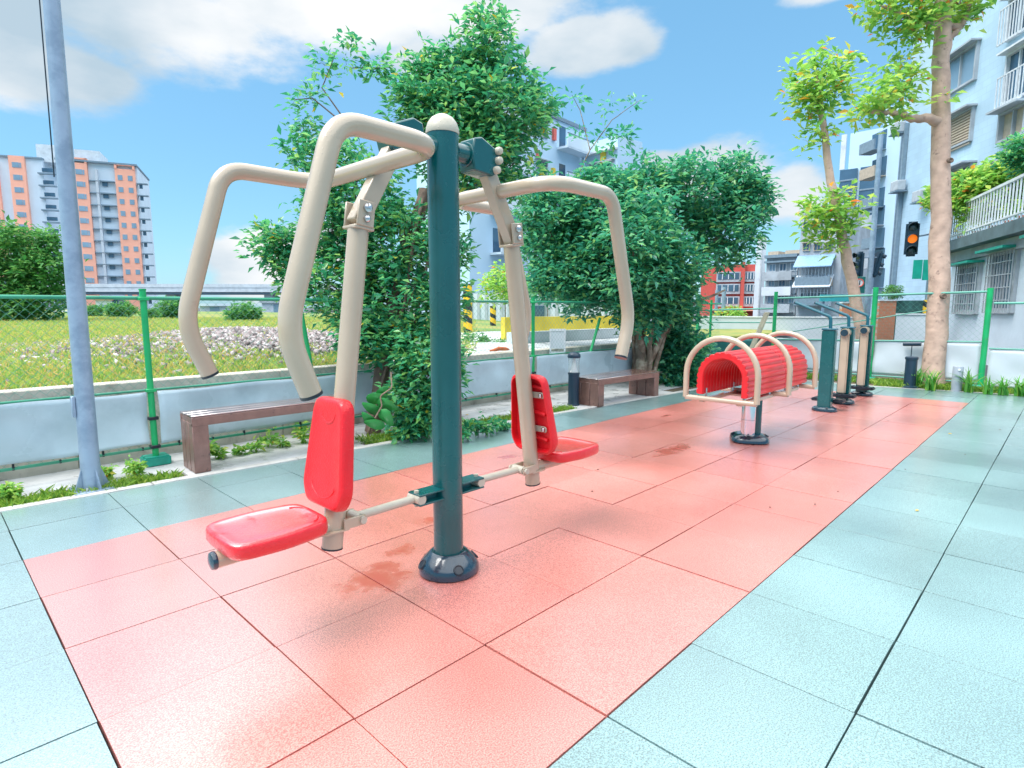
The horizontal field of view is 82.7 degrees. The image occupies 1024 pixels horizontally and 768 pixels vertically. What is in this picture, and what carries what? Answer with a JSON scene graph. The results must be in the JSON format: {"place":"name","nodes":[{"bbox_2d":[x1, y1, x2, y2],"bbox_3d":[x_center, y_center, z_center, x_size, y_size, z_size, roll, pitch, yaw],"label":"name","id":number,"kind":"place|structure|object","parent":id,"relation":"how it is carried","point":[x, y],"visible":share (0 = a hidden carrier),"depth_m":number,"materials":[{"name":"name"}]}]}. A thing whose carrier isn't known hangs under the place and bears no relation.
{"place":"outdoors","nodes":[
{"label":"outdoors","id":0,"kind":"place"},
{"bbox_2d":[0,315,477,389],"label":"meadow grass","id":1,"kind":"structure","parent":0,"point":[38,376],"depth_m":5.73,"materials":[{"name":"plant"}]},
{"bbox_2d":[1,309,777,378],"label":"field","id":2,"kind":"structure","parent":0,"point":[735,333],"depth_m":14.99,"materials":[{"name":"green plant"}]},
{"bbox_2d":[0,210,87,320],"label":"leafy tree","id":3,"kind":"object","parent":2,"relation":"on","point":[24,270],"visible":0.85,"depth_m":16.70,"materials":[{"name":"green plant"}]},
{"bbox_2d":[87,303,105,316],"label":"shrub","id":4,"kind":"object","parent":2,"relation":"on","point":[95,312],"visible":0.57,"depth_m":23.88,"materials":[{"name":"green plant"}]},
{"bbox_2d":[101,300,140,317],"bbox_3d":[-14.775,-2.709,22.045,1.337,1.037,1.300,7,10,44],"label":"shrub","id":5,"kind":"object","parent":2,"relation":"on","point":[121,308],"visible":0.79,"depth_m":21.79,"materials":[{"name":"green plant"}]},
{"bbox_2d":[153,295,179,318],"bbox_3d":[-12.880,-2.842,22.036,1.415,1.059,1.319,7,10,44],"label":"shrub","id":6,"kind":"object","parent":2,"relation":"on","point":[167,309],"visible":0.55,"depth_m":21.71,"materials":[{"name":"green plant"}]},
{"bbox_2d":[199,304,238,311],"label":"shed","id":7,"kind":"structure","parent":2,"relation":"on","point":[213,307],"depth_m":60.34,"materials":[{"name":"white glass"}]},
{"bbox_2d":[0,325,476,383],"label":"gravel mound","id":8,"kind":"object","parent":2,"relation":"on","point":[244,342],"visible":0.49,"depth_m":6.37,"materials":[{"name":"gravel"}]},
{"bbox_2d":[220,301,265,320],"bbox_3d":[-7.852,-1.964,17.030,1.212,1.032,1.254,7,10,44],"label":"shrub","id":9,"kind":"object","parent":2,"relation":"on","point":[247,310],"visible":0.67,"depth_m":16.78,"materials":[{"name":"green plant"}]},
{"bbox_2d":[463,284,471,331],"bbox_3d":[-0.994,-1.413,13.108,0.199,1.656,0.198,7,10,44],"label":"striped post","id":10,"kind":"object","parent":2,"relation":"on","point":[470,315],"visible":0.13,"depth_m":13.01,"materials":[{"name":"paint"}]},
{"bbox_2d":[475,259,527,316],"bbox_3d":[-0.191,-1.889,13.992,1.445,2.370,1.585,7,10,44],"label":"leafy tree","id":11,"kind":"object","parent":2,"relation":"on","point":[500,281],"visible":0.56,"depth_m":13.67,"materials":[{"name":"green plant"}]},
{"bbox_2d":[530,300,546,316],"bbox_3d":[0.888,-2.676,22.908,0.869,1.219,1.850,0,8,0],"label":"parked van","id":12,"kind":"object","parent":2,"relation":"on","point":[540,311],"visible":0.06,"depth_m":21.99,"materials":[{"name":"grey metal"}]},
{"bbox_2d":[472,293,651,320],"bbox_3d":[2.119,-3.034,25.055,8.230,1.750,0.150,2,8,14],"label":"steel hoarding","id":13,"kind":"object","parent":2,"relation":"on","point":[483,313],"visible":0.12,"depth_m":25.70,"materials":[{"name":"metal"}]},
{"bbox_2d":[507,328,619,343],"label":"site wall","id":14,"kind":"structure","parent":2,"relation":"on","point":[542,334],"depth_m":9.91,"materials":[{"name":"concrete"}]},
{"bbox_2d":[712,305,746,315],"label":"shrub","id":15,"kind":"object","parent":2,"relation":"on","point":[734,313],"visible":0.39,"depth_m":18.87,"materials":[{"name":"green plant"}]},
{"bbox_2d":[0,0,915,307],"label":"sky","id":16,"kind":"structure","parent":0,"point":[180,91],"materials":[{"name":"blue"}]},
{"bbox_2d":[23,388,967,767],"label":"red rubber paving","id":17,"kind":"structure","parent":0,"point":[635,554],"depth_m":2.30,"materials":[{"name":"rubber"}]},
{"bbox_2d":[178,113,633,582],"bbox_3d":[-0.276,-0.126,2.424,0.862,1.897,1.926,7,10,44],"label":"chest press machine","id":18,"kind":"object","parent":17,"relation":"on","point":[449,557],"visible":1,"depth_m":2.19,"materials":[{"name":"teal paint"}]},
{"bbox_2d":[683,331,818,444],"bbox_3d":[2.075,0.025,4.986,0.615,0.927,1.382,7,10,44],"label":"back stretcher","id":19,"kind":"object","parent":17,"relation":"on","point":[758,373],"visible":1,"depth_m":4.78,"materials":[{"name":"red metal"}]},
{"bbox_2d":[794,301,846,412],"bbox_3d":[3.421,-0.318,6.497,0.561,1.214,0.312,7,10,44],"label":"air walker","id":20,"kind":"object","parent":17,"relation":"on","point":[824,399],"visible":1,"depth_m":6.38,"materials":[{"name":"teal metal"}]},
{"bbox_2d":[814,301,857,404],"bbox_3d":[3.857,-0.378,6.951,0.561,1.214,0.312,7,10,44],"label":"air walker","id":21,"kind":"object","parent":17,"relation":"on","point":[845,360],"visible":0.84,"depth_m":6.85,"materials":[{"name":"beige metal"}]},
{"bbox_2d":[835,302,875,395],"bbox_3d":[4.475,-0.464,7.600,0.561,1.214,0.312,7,10,44],"label":"air walker","id":22,"kind":"object","parent":17,"relation":"on","point":[862,388],"visible":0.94,"depth_m":7.50,"materials":[{"name":"beige metal"}]},
{"bbox_2d":[0,381,1023,767],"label":"green rubber paving","id":23,"kind":"structure","parent":0,"point":[880,625],"depth_m":2.06,"materials":[{"name":"rubber"}]},
{"bbox_2d":[462,417,477,439],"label":"young plant","id":24,"kind":"object","parent":23,"relation":"on","point":[465,423],"visible":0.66,"depth_m":5.04,"materials":[{"name":"green plant"}]},
{"bbox_2d":[470,411,487,435],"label":"young plant","id":25,"kind":"object","parent":23,"relation":"on","point":[478,424],"visible":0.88,"depth_m":5.17,"materials":[{"name":"green plant"}]},
{"bbox_2d":[480,416,496,436],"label":"young plant","id":26,"kind":"object","parent":23,"relation":"on","point":[486,429],"visible":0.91,"depth_m":5.17,"materials":[{"name":"green plant"}]},
{"bbox_2d":[919,368,944,390],"bbox_3d":[5.788,-0.068,7.999,0.346,0.325,0.386,1,8,8],"label":"spider lily","id":27,"kind":"object","parent":23,"relation":"on","point":[930,383],"visible":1,"depth_m":8.01,"materials":[{"name":"green plant"}]},
{"bbox_2d":[950,367,985,392],"bbox_3d":[6.200,-0.066,7.826,0.421,0.366,0.427,-2,8,-16],"label":"spider lily","id":28,"kind":"object","parent":23,"relation":"on","point":[969,383],"visible":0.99,"depth_m":7.82,"materials":[{"name":"green plant"}]},
{"bbox_2d":[974,376,1000,394],"bbox_3d":[6.252,0.006,7.655,0.247,0.268,0.409,0,8,-2],"label":"spider lily","id":29,"kind":"object","parent":23,"relation":"on","point":[987,389],"visible":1,"depth_m":7.65,"materials":[{"name":"green plant"}]},
{"bbox_2d":[992,376,1016,395],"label":"spider lily","id":30,"kind":"object","parent":23,"relation":"on","point":[1002,390],"visible":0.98,"depth_m":7.57,"materials":[{"name":"green plant"}]},
{"bbox_2d":[987,302,1023,387],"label":"wall","id":31,"kind":"structure","parent":23,"relation":"on","point":[1006,363],"depth_m":7.87,"materials":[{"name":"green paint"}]},
{"bbox_2d":[1005,376,1023,396],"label":"spider lily","id":32,"kind":"object","parent":23,"relation":"on","point":[1019,389],"visible":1,"depth_m":7.51,"materials":[{"name":"green plant"}]},
{"bbox_2d":[198,308,987,379],"bbox_3d":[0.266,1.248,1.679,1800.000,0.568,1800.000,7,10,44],"label":"ground","id":33,"kind":"structure","parent":0,"point":[986,369],"depth_m":11.06,"materials":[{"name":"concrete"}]},
{"bbox_2d":[0,144,65,308],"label":"apartment tower","id":34,"kind":"structure","parent":33,"relation":"on","point":[28,189],"depth_m":186.64,"materials":[{"name":"orange concrete"}]},
{"bbox_2d":[54,149,158,309],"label":"apartment tower","id":35,"kind":"structure","parent":33,"relation":"on","point":[115,220],"depth_m":181.36,"materials":[{"name":"orange concrete"}]},
{"bbox_2d":[4,284,414,302],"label":"viaduct","id":36,"kind":"object","parent":33,"relation":"on","point":[170,290],"visible":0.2,"depth_m":155.75,"materials":[{"name":"concrete"}]},
{"bbox_2d":[260,301,304,311],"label":"shed","id":37,"kind":"structure","parent":33,"relation":"on","point":[267,306],"depth_m":75.17,"materials":[{"name":"white glass"}]},
{"bbox_2d":[0,341,660,480],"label":"retaining wall","id":38,"kind":"structure","parent":33,"relation":"on","point":[39,470],"depth_m":4.58,"materials":[{"name":"concrete"}]},
{"bbox_2d":[0,374,682,492],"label":"concrete strip","id":39,"kind":"object","parent":33,"relation":"on","point":[67,477],"visible":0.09,"depth_m":4.87,"materials":[{"name":"concrete"}]},
{"bbox_2d":[230,444,252,454],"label":"young plant","id":40,"kind":"object","parent":39,"relation":"on","point":[235,451],"visible":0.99,"depth_m":4.54,"materials":[{"name":"green plant"}]},
{"bbox_2d":[245,435,271,452],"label":"young plant","id":41,"kind":"object","parent":39,"relation":"on","point":[258,445],"visible":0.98,"depth_m":4.62,"materials":[{"name":"green plant"}]},
{"bbox_2d":[270,434,291,447],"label":"young plant","id":42,"kind":"object","parent":39,"relation":"on","point":[277,441],"visible":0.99,"depth_m":4.77,"materials":[{"name":"green plant"}]},
{"bbox_2d":[291,426,309,443],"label":"young plant","id":43,"kind":"object","parent":39,"relation":"on","point":[302,436],"visible":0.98,"depth_m":4.91,"materials":[{"name":"green plant"}]},
{"bbox_2d":[0,289,721,471],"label":"fence","id":44,"kind":"object","parent":39,"relation":"on","point":[39,429],"visible":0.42,"depth_m":4.30,"materials":[{"name":"green paint"}]},
{"bbox_2d":[549,329,565,354],"bbox_3d":[0.601,-0.546,7.671,0.209,0.359,0.035,0,8,0],"label":"white frame","id":45,"kind":"object","parent":44,"relation":"attached to","point":[559,338],"visible":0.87,"depth_m":7.66,"materials":[{"name":"metal"}]},
{"bbox_2d":[0,388,696,512],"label":"kerb","id":46,"kind":"structure","parent":33,"relation":"on","point":[14,507],"depth_m":4.01,"materials":[{"name":"concrete"}]},
{"bbox_2d":[39,0,113,495],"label":"lamp pole","id":47,"kind":"object","parent":46,"relation":"on","point":[83,413],"visible":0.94,"depth_m":3.46,"materials":[{"name":"metal"}]},
{"bbox_2d":[139,385,696,482],"bbox_3d":[-0.879,0.444,5.497,1.645,0.001,16.000,7,10,44],"label":"planting bed","id":48,"kind":"object","parent":33,"relation":"on","point":[676,389],"depth_m":8.27,"materials":[{"name":"soil"}]},
{"bbox_2d":[0,481,24,499],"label":"weed clump","id":49,"kind":"object","parent":48,"relation":"on","point":[9,491],"visible":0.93,"depth_m":3.46,"materials":[{"name":"green plant"}]},
{"bbox_2d":[22,468,180,496],"bbox_3d":[-4.464,0.867,2.281,6.372,0.026,0.140,-7,10,-42],"label":"concrete patch","id":50,"kind":"object","parent":48,"relation":"on","point":[152,472],"visible":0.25,"depth_m":3.95,"materials":[{"name":"concrete"}]},
{"bbox_2d":[101,464,119,478],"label":"weed clump","id":51,"kind":"object","parent":50,"relation":"on","point":[109,472],"visible":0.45,"depth_m":3.86,"materials":[{"name":"green plant"}]},
{"bbox_2d":[121,454,147,475],"bbox_3d":[-2.563,0.563,3.959,0.160,0.159,0.171,-3,8,-23],"label":"weed clump","id":52,"kind":"object","parent":50,"relation":"on","point":[135,467],"visible":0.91,"depth_m":3.94,"materials":[{"name":"green plant"}]},
{"bbox_2d":[175,442,362,475],"bbox_3d":[-1.833,0.569,4.536,0.420,0.028,1.320,7,10,44],"label":"bench pad","id":53,"kind":"object","parent":48,"relation":"on","point":[262,456],"visible":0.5,"depth_m":4.43,"materials":[{"name":"concrete"}]},
{"bbox_2d":[180,394,333,473],"bbox_3d":[-1.848,0.353,4.498,1.200,0.405,0.270,-7,10,-44],"label":"park bench","id":54,"kind":"object","parent":53,"relation":"on","point":[195,440],"visible":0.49,"depth_m":4.12,"materials":[{"name":"brown"}]},
{"bbox_2d":[0,404,576,507],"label":"verge grass","id":55,"kind":"structure","parent":48,"relation":"on","point":[47,494],"depth_m":3.79,"materials":[{"name":"plant"}]},
{"bbox_2d":[229,0,569,444],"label":"broadleaf tree","id":56,"kind":"object","parent":48,"relation":"on","point":[468,105],"visible":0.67,"depth_m":5.16,"materials":[{"name":"green plant"}]},
{"bbox_2d":[362,372,398,429],"bbox_3d":[-1.075,0.142,4.744,0.299,0.475,0.116,-1,8,-9],"label":"taro vine","id":57,"kind":"object","parent":56,"relation":"attached to","point":[379,397],"visible":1,"depth_m":4.75,"materials":[{"name":"green plant"}]},
{"bbox_2d":[552,389,669,407],"bbox_3d":[1.248,0.197,7.353,0.600,0.028,2.150,7,10,44],"label":"bench pad","id":58,"kind":"object","parent":48,"relation":"on","point":[617,396],"visible":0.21,"depth_m":7.43,"materials":[{"name":"concrete"}]},
{"bbox_2d":[567,351,580,405],"bbox_3d":[0.723,-0.067,6.814,0.156,0.632,0.156,7,10,44],"label":"bollard light","id":59,"kind":"object","parent":58,"relation":"on","point":[573,375],"visible":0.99,"depth_m":6.76,"materials":[{"name":"black metal"}]},
{"bbox_2d":[579,369,658,406],"bbox_3d":[1.310,0.032,7.240,1.250,0.325,0.400,-7,10,-43],"label":"park bench","id":60,"kind":"object","parent":58,"relation":"on","point":[641,382],"visible":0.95,"depth_m":7.02,"materials":[{"name":"brown"}]},
{"bbox_2d":[696,308,772,352],"bbox_3d":[3.994,-0.854,10.650,0.200,1.210,1.625,-6,10,-38],"label":"fence","id":61,"kind":"object","parent":48,"relation":"on","point":[722,345],"visible":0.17,"depth_m":10.57,"materials":[{"name":"green metal"}]},
{"bbox_2d":[416,98,590,313],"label":"apartment block","id":62,"kind":"structure","parent":33,"relation":"on","point":[564,155],"depth_m":39.89,"materials":[{"name":"white concrete"}]},
{"bbox_2d":[461,331,631,353],"bbox_3d":[-0.397,-0.668,10.423,4.645,0.282,5.900,7,10,44],"label":"concrete apron","id":63,"kind":"object","parent":33,"relation":"on","point":[494,335],"visible":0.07,"depth_m":9.05,"materials":[{"name":"concrete"}]},
{"bbox_2d":[461,329,495,342],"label":"shrub","id":64,"kind":"object","parent":63,"relation":"on","point":[484,338],"visible":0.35,"depth_m":9.46,"materials":[{"name":"green plant"}]},
{"bbox_2d":[501,316,648,339],"bbox_3d":[1.361,-1.024,11.255,3.821,0.570,0.120,-6,9,-37],"label":"yellow hoarding","id":65,"kind":"object","parent":63,"relation":"on","point":[543,325],"visible":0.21,"depth_m":10.79,"materials":[{"name":"paint"}]},
{"bbox_2d":[584,135,641,266],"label":"apartment block","id":66,"kind":"structure","parent":33,"relation":"on","point":[618,161],"depth_m":44.79,"materials":[{"name":"white concrete"}]},
{"bbox_2d":[512,85,787,386],"bbox_3d":[1.917,-1.935,8.246,4.206,4.782,2.617,0,8,-3],"label":"ficus tree","id":67,"kind":"object","parent":33,"relation":"on","point":[664,278],"visible":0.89,"depth_m":8.15,"materials":[{"name":"green plant"}]},
{"bbox_2d":[700,262,754,315],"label":"apartment block","id":68,"kind":"structure","parent":33,"relation":"on","point":[740,292],"depth_m":60.37,"materials":[{"name":"red concrete"}]},
{"bbox_2d":[716,284,739,293],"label":"window","id":69,"kind":"structure","parent":68,"relation":"in","point":[730,288],"depth_m":60.45,"materials":[{"name":"white glass"}]},
{"bbox_2d":[716,272,740,281],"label":"window","id":70,"kind":"structure","parent":68,"relation":"in","point":[737,275],"depth_m":60.34,"materials":[{"name":"white glass"}]},
{"bbox_2d":[718,296,739,305],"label":"window","id":71,"kind":"structure","parent":68,"relation":"in","point":[730,300],"depth_m":60.55,"materials":[{"name":"white glass"}]},
{"bbox_2d":[753,237,766,315],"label":"apartment block","id":72,"kind":"structure","parent":33,"relation":"on","point":[759,282],"depth_m":54.79,"materials":[{"name":"paint"}]},
{"bbox_2d":[760,250,799,315],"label":"apartment block","id":73,"kind":"structure","parent":33,"relation":"on","point":[778,275],"depth_m":50.33,"materials":[{"name":"white concrete"}]},
{"bbox_2d":[699,316,870,346],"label":"site wall","id":74,"kind":"structure","parent":33,"relation":"on","point":[802,321],"depth_m":14.76,"materials":[{"name":"concrete"}]},
{"bbox_2d":[770,35,877,339],"bbox_3d":[6.222,-3.612,11.598,1.968,6.481,1.611,7,10,44],"label":"street tree","id":75,"kind":"object","parent":33,"relation":"on","point":[817,96],"visible":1,"depth_m":11.41,"materials":[{"name":"green plant"}]},
{"bbox_2d":[792,204,869,316],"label":"apartment block","id":76,"kind":"structure","parent":33,"relation":"on","point":[824,276],"depth_m":45.57,"materials":[{"name":"grey concrete"}]},
{"bbox_2d":[819,295,848,316],"bbox_3d":[13.318,-2.867,24.126,1.237,1.660,0.180,0,8,0],"label":"sign hoarding","id":77,"kind":"object","parent":33,"relation":"on","point":[844,299],"visible":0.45,"depth_m":23.95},
{"bbox_2d":[864,131,883,316],"bbox_3d":[9.847,-3.861,15.897,0.702,5.783,0.167,-2,8,-11],"label":"signal pole","id":78,"kind":"object","parent":33,"relation":"on","point":[870,269],"visible":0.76,"depth_m":15.80,"materials":[{"name":"metal"}]},
{"bbox_2d":[852,251,864,276],"bbox_3d":[9.484,-3.270,15.993,0.277,0.715,0.243,-1,8,-10],"label":"traffic light","id":79,"kind":"object","parent":78,"relation":"attached to","point":[859,263],"visible":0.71,"depth_m":15.92,"materials":[{"name":"black metal"}]},
{"bbox_2d":[873,251,886,277],"bbox_3d":[10.073,-3.262,16.008,0.277,0.715,0.243,13,5,-11],"label":"traffic light","id":80,"kind":"object","parent":78,"relation":"attached to","point":[880,255],"visible":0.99,"depth_m":15.91,"materials":[{"name":"black metal"}]},
{"bbox_2d":[859,98,907,316],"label":"apartment block","id":81,"kind":"structure","parent":33,"relation":"on","point":[890,173],"depth_m":36.38,"materials":[{"name":"white concrete"}]},
{"bbox_2d":[880,284,905,299],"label":"shrub","id":82,"kind":"object","parent":33,"relation":"on","point":[891,288],"visible":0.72,"depth_m":13.98,"materials":[{"name":"green plant"}]},
{"bbox_2d":[893,300,922,339],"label":"net wall","id":83,"kind":"structure","parent":33,"relation":"on","point":[904,306],"depth_m":13.81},
{"bbox_2d":[806,372,1014,393],"bbox_3d":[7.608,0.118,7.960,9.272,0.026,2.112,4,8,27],"label":"verge","id":84,"kind":"structure","parent":33,"relation":"on","point":[835,381],"depth_m":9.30,"materials":[{"name":"plant"}]},
{"bbox_2d":[750,312,769,347],"bbox_3d":[4.069,-0.676,9.799,0.453,1.060,0.073,6,10,40],"label":"timber prop","id":85,"kind":"object","parent":84,"relation":"on","point":[760,327],"visible":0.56,"depth_m":9.67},
{"bbox_2d":[771,287,993,387],"bbox_3d":[5.467,-0.750,8.944,3.000,1.450,0.180,7,10,44],"label":"fence","id":86,"kind":"object","parent":84,"relation":"on","point":[888,357],"visible":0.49,"depth_m":8.71,"materials":[{"name":"metal"}]},
{"bbox_2d":[901,356,919,388],"bbox_3d":[5.691,-0.171,8.310,0.260,0.447,0.260,7,10,44],"label":"bollard","id":87,"kind":"object","parent":84,"relation":"on","point":[911,362],"visible":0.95,"depth_m":8.26,"materials":[{"name":"grey metal"}]},
{"bbox_2d":[807,380,1013,394],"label":"kerb","id":88,"kind":"structure","parent":84,"relation":"on","point":[924,389],"depth_m":8.17,"materials":[{"name":"concrete"}]},
{"bbox_2d":[951,366,963,391],"bbox_3d":[6.094,-0.073,7.968,0.124,0.344,0.130,7,10,44],"label":"bollard","id":89,"kind":"object","parent":88,"relation":"on","point":[956,386],"visible":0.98,"depth_m":7.93,"materials":[{"name":"metal"}]},
{"bbox_2d":[835,0,996,384],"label":"street tree","id":90,"kind":"object","parent":84,"relation":"on","point":[942,21],"visible":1,"depth_m":8.28,"materials":[{"name":"beige plant"}]},
{"bbox_2d":[922,280,927,313],"bbox_3d":[9.672,-3.010,13.360,0.206,4.757,0.206,7,10,44],"label":"striped post","id":91,"kind":"object","parent":33,"relation":"on","point":[925,300],"visible":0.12,"depth_m":13.48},
{"bbox_2d":[912,260,927,279],"bbox_3d":[9.453,-2.606,13.309,0.514,0.460,0.098,0,8,3],"label":"street sign","id":92,"kind":"object","parent":91,"relation":"attached to","point":[917,273],"visible":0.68,"depth_m":13.31,"materials":[{"name":"metal"}]},
{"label":"signal bracket","id":93,"kind":"object","parent":91,"relation":"attached to","visible":0},
{"bbox_2d":[903,221,919,256],"bbox_3d":[9.189,-3.333,13.360,0.266,0.783,0.303,4,8,26],"label":"traffic light","id":94,"kind":"object","parent":93,"relation":"attached to","point":[912,231],"visible":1,"depth_m":13.36,"materials":[{"name":"black metal"}]},
{"bbox_2d":[948,173,1023,364],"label":"terrace house","id":95,"kind":"structure","parent":33,"relation":"on","point":[988,257],"depth_m":11.51,"materials":[{"name":"white paint"}]},
{"bbox_2d":[951,260,984,314],"bbox_3d":[10.061,-2.139,13.038,0.330,1.144,1.584,3,8,22],"label":"window","id":96,"kind":"structure","parent":95,"relation":"in","point":[969,272],"depth_m":12.84,"materials":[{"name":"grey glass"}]},
{"bbox_2d":[917,149,1023,235],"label":"terrace shrub","id":97,"kind":"object","parent":95,"relation":"on","point":[968,184],"visible":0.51,"depth_m":12.38,"materials":[{"name":"green plant"}]},
{"bbox_2d":[975,244,1021,313],"bbox_3d":[9.381,-2.005,11.329,0.330,1.248,1.497,3,8,21],"label":"window","id":98,"kind":"structure","parent":95,"relation":"in","point":[1003,271],"depth_m":11.11,"materials":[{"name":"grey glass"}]},
{"bbox_2d":[990,127,1023,181],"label":"terrace shrub","id":99,"kind":"object","parent":95,"relation":"on","point":[1014,157],"visible":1,"depth_m":11.00,"materials":[{"name":"green plant"}]},
{"bbox_2d":[839,128,882,214],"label":"office tower","id":100,"kind":"structure","parent":0,"point":[857,163],"depth_m":59.52,"materials":[{"name":"white glass"}]},
{"bbox_2d":[873,300,897,354],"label":"brick wall","id":101,"kind":"structure","parent":0,"point":[882,331],"depth_m":13.04,"materials":[{"name":"brick"}]},
{"bbox_2d":[894,313,925,339],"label":"stone wall","id":102,"kind":"structure","parent":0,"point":[903,327],"depth_m":12.35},
{"bbox_2d":[888,0,1023,300],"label":"apartment tower","id":103,"kind":"structure","parent":0,"point":[987,75],"depth_m":24.72,"materials":[{"name":"white concrete"}]},
{"bbox_2d":[951,160,976,176],"bbox_3d":[19.185,-8.806,25.312,0.610,1.283,2.067,1,8,8],"label":"window","id":104,"kind":"structure","parent":103,"relation":"in","point":[963,164],"depth_m":24.64,"materials":[{"name":"white glass"}]},
{"bbox_2d":[951,103,977,148],"bbox_3d":[19.309,-11.086,25.256,0.430,1.458,1.863,1,8,8],"label":"window","id":105,"kind":"structure","parent":103,"relation":"in","point":[965,108],"depth_m":24.57,"materials":[{"name":"metal"}]},
{"bbox_2d":[950,37,982,94],"bbox_3d":[19.370,-13.663,25.352,0.430,1.597,2.493,1,8,8],"label":"window","id":106,"kind":"structure","parent":103,"relation":"in","point":[964,60],"depth_m":25.00,"materials":[{"name":"blue glass"}]},
{"bbox_2d":[986,98,1023,143],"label":"window","id":107,"kind":"structure","parent":103,"relation":"in","point":[1011,114],"depth_m":22.06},
{"bbox_2d":[996,37,1023,104],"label":"window","id":108,"kind":"structure","parent":103,"relation":"in","point":[1014,54],"depth_m":22.06,"materials":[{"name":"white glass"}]},
{"bbox_2d":[999,0,1023,41],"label":"window","id":109,"kind":"structure","parent":103,"relation":"in","point":[1009,1],"depth_m":22.15,"materials":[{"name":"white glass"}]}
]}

